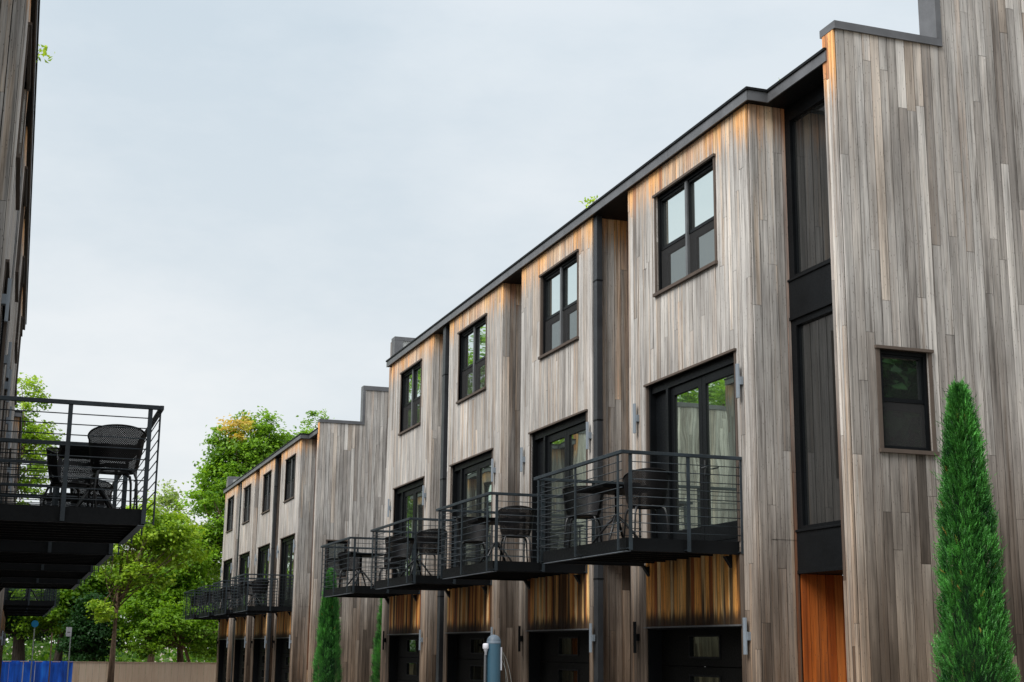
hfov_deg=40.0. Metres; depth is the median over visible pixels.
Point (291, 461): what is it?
window
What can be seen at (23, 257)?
window
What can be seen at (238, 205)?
sky
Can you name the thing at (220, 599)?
perforated chair
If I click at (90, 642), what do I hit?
leafy tree
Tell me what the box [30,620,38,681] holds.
round sign
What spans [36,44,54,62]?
roof plant
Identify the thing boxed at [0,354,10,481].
patio door
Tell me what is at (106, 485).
perforated chair
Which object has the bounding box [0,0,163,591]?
townhouse block
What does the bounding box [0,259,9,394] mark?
patio door
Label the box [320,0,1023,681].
townhouse block
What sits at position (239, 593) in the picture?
perforated chair
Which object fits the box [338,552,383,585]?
cafe table
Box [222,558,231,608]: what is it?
patio door
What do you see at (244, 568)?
patio door
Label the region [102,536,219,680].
leafy tree
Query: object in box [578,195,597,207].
roof plant
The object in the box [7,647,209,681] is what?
ground
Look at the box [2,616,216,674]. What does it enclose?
distant wood
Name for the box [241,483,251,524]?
window
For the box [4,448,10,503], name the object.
patio door
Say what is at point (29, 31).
window
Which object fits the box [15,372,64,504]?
leafy tree
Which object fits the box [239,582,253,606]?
perforated chair
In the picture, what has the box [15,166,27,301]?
window
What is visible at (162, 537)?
young tree
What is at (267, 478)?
window
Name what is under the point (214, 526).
maple tree
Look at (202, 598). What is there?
perforated chair
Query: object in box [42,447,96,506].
perforated chair
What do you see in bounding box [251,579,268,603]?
perforated chair
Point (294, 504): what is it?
townhouse block
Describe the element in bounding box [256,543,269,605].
patio door
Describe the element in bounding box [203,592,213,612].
perforated chair
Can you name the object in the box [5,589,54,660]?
dark tree
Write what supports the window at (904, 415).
in the townhouse block at (764, 326)
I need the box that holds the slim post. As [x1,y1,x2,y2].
[48,633,52,681]
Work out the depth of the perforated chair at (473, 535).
24.17 m
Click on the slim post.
(50, 657)
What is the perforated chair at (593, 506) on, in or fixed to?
on the townhouse block at (764, 326)
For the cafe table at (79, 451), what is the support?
on the townhouse block at (54, 545)
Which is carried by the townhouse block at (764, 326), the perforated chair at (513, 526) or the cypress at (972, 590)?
the perforated chair at (513, 526)
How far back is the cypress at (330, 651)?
43.34 m
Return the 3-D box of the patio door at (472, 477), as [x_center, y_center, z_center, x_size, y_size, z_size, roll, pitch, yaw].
[-0.782,3.559,28.302,0.204,2.460,2.870,5,-13,-19]
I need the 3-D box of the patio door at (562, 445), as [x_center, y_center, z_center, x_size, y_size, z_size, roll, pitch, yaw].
[0.821,2.583,23.781,0.204,2.460,2.760,5,-13,-19]
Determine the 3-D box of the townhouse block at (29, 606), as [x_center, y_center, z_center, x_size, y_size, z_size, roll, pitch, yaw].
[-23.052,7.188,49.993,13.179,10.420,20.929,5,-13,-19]
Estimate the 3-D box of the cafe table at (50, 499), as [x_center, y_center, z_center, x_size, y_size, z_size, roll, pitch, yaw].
[-6.270,2.604,20.255,0.835,0.739,0.835,7,-14,-25]
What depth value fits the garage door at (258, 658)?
54.10 m
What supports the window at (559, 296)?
in the townhouse block at (764, 326)
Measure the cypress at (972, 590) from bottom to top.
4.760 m
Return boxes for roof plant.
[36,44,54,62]
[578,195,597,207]
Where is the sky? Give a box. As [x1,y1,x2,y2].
[5,0,919,646]
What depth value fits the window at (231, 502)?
63.72 m
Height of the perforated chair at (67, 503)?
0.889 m
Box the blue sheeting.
[0,661,72,681]
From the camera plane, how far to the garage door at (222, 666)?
63.19 m
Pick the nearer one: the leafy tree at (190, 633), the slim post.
the slim post
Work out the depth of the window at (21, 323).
29.51 m
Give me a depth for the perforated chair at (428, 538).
26.77 m
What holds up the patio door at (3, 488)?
in the townhouse block at (54, 545)
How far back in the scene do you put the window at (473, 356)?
29.14 m
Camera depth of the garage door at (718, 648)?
18.96 m
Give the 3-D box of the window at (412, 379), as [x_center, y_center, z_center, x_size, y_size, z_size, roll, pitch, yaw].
[-2.379,1.360,33.521,0.159,1.550,1.940,5,-13,-19]
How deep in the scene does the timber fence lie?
66.28 m
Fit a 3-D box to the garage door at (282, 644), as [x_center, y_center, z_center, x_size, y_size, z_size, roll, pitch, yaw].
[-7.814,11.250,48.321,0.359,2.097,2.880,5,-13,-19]
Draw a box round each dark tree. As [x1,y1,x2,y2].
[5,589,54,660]
[8,565,126,660]
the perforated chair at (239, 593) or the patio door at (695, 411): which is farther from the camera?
the perforated chair at (239, 593)
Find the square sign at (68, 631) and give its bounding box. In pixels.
[66,627,71,681]
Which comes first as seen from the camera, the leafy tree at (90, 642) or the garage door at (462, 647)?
the garage door at (462, 647)
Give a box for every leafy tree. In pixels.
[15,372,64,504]
[52,590,128,672]
[90,479,220,665]
[101,589,218,678]
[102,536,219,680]
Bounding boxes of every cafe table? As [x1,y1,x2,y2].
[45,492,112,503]
[58,445,134,507]
[221,589,238,608]
[242,584,268,605]
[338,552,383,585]
[390,538,430,576]
[467,517,521,562]
[576,483,654,542]
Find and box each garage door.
[218,639,227,681]
[233,638,245,681]
[252,638,265,681]
[275,637,290,681]
[387,633,419,681]
[445,631,490,681]
[525,629,588,681]
[643,624,742,681]
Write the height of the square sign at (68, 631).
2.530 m
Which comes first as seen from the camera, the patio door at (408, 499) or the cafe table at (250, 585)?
the patio door at (408, 499)
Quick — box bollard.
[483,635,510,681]
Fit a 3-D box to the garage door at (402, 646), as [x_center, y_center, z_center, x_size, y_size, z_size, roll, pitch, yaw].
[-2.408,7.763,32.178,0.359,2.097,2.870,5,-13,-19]
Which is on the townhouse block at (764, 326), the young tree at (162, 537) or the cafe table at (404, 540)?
the cafe table at (404, 540)
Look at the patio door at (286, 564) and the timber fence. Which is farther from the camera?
the timber fence
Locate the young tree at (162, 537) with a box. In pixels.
[84,493,213,681]
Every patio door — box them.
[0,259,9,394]
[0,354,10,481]
[1,410,8,500]
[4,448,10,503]
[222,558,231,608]
[237,551,249,606]
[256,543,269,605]
[277,533,294,606]
[391,476,424,577]
[448,448,492,567]
[528,409,587,561]
[643,348,740,541]
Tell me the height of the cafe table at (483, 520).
0.739 m
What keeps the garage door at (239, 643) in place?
in the townhouse block at (294, 504)
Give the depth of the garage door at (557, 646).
23.67 m
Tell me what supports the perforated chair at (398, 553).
on the townhouse block at (764, 326)
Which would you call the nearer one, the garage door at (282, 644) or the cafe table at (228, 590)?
the garage door at (282, 644)
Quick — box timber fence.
[3,661,215,681]
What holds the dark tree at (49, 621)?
on the ground
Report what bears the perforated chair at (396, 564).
on the townhouse block at (764, 326)
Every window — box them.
[14,316,22,404]
[14,433,19,487]
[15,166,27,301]
[15,256,24,363]
[16,22,31,210]
[226,495,233,532]
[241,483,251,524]
[261,470,271,514]
[283,453,295,502]
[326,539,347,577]
[398,358,422,435]
[456,313,487,403]
[538,249,578,359]
[652,153,717,296]
[785,82,842,573]
[831,330,939,478]
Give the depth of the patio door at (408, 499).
33.19 m
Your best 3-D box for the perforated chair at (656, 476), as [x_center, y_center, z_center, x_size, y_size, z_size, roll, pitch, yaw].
[1.703,2.074,17.756,0.600,0.889,0.555,3,-13,-13]
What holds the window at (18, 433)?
in the townhouse block at (29, 606)
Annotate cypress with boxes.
[311,568,343,681]
[369,598,381,681]
[929,375,1020,681]
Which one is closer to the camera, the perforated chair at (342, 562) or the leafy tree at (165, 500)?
the perforated chair at (342, 562)
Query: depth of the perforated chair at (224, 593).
54.05 m
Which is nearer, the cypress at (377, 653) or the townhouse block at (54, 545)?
the townhouse block at (54, 545)
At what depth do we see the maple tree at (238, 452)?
76.78 m
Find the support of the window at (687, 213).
in the townhouse block at (764, 326)
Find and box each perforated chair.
[39,493,70,505]
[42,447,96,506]
[70,478,112,507]
[86,424,145,508]
[189,596,198,614]
[196,594,210,614]
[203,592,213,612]
[212,590,226,611]
[220,587,232,609]
[230,585,243,608]
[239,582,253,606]
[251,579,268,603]
[337,551,360,587]
[378,554,401,580]
[384,536,412,578]
[416,528,446,574]
[456,517,489,566]
[498,505,534,561]
[562,486,603,546]
[623,468,669,538]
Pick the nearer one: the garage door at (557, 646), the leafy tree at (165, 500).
the garage door at (557, 646)
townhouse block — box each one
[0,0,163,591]
[0,411,59,678]
[183,386,388,681]
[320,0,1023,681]
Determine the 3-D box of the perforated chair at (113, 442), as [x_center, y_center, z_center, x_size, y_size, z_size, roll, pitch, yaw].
[-4.164,1.351,14.759,0.600,0.889,0.555,6,-13,-22]
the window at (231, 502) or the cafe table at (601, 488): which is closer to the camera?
the cafe table at (601, 488)
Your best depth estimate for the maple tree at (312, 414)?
83.69 m
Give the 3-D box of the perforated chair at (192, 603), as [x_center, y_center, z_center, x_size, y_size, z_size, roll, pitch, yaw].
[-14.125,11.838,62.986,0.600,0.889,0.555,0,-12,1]
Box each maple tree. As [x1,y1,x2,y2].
[171,473,242,579]
[187,406,313,541]
[293,409,329,431]
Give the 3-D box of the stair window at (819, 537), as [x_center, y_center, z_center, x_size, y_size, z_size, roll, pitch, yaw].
[3.819,-0.243,17.223,0.140,6.050,1.455,5,-13,-19]

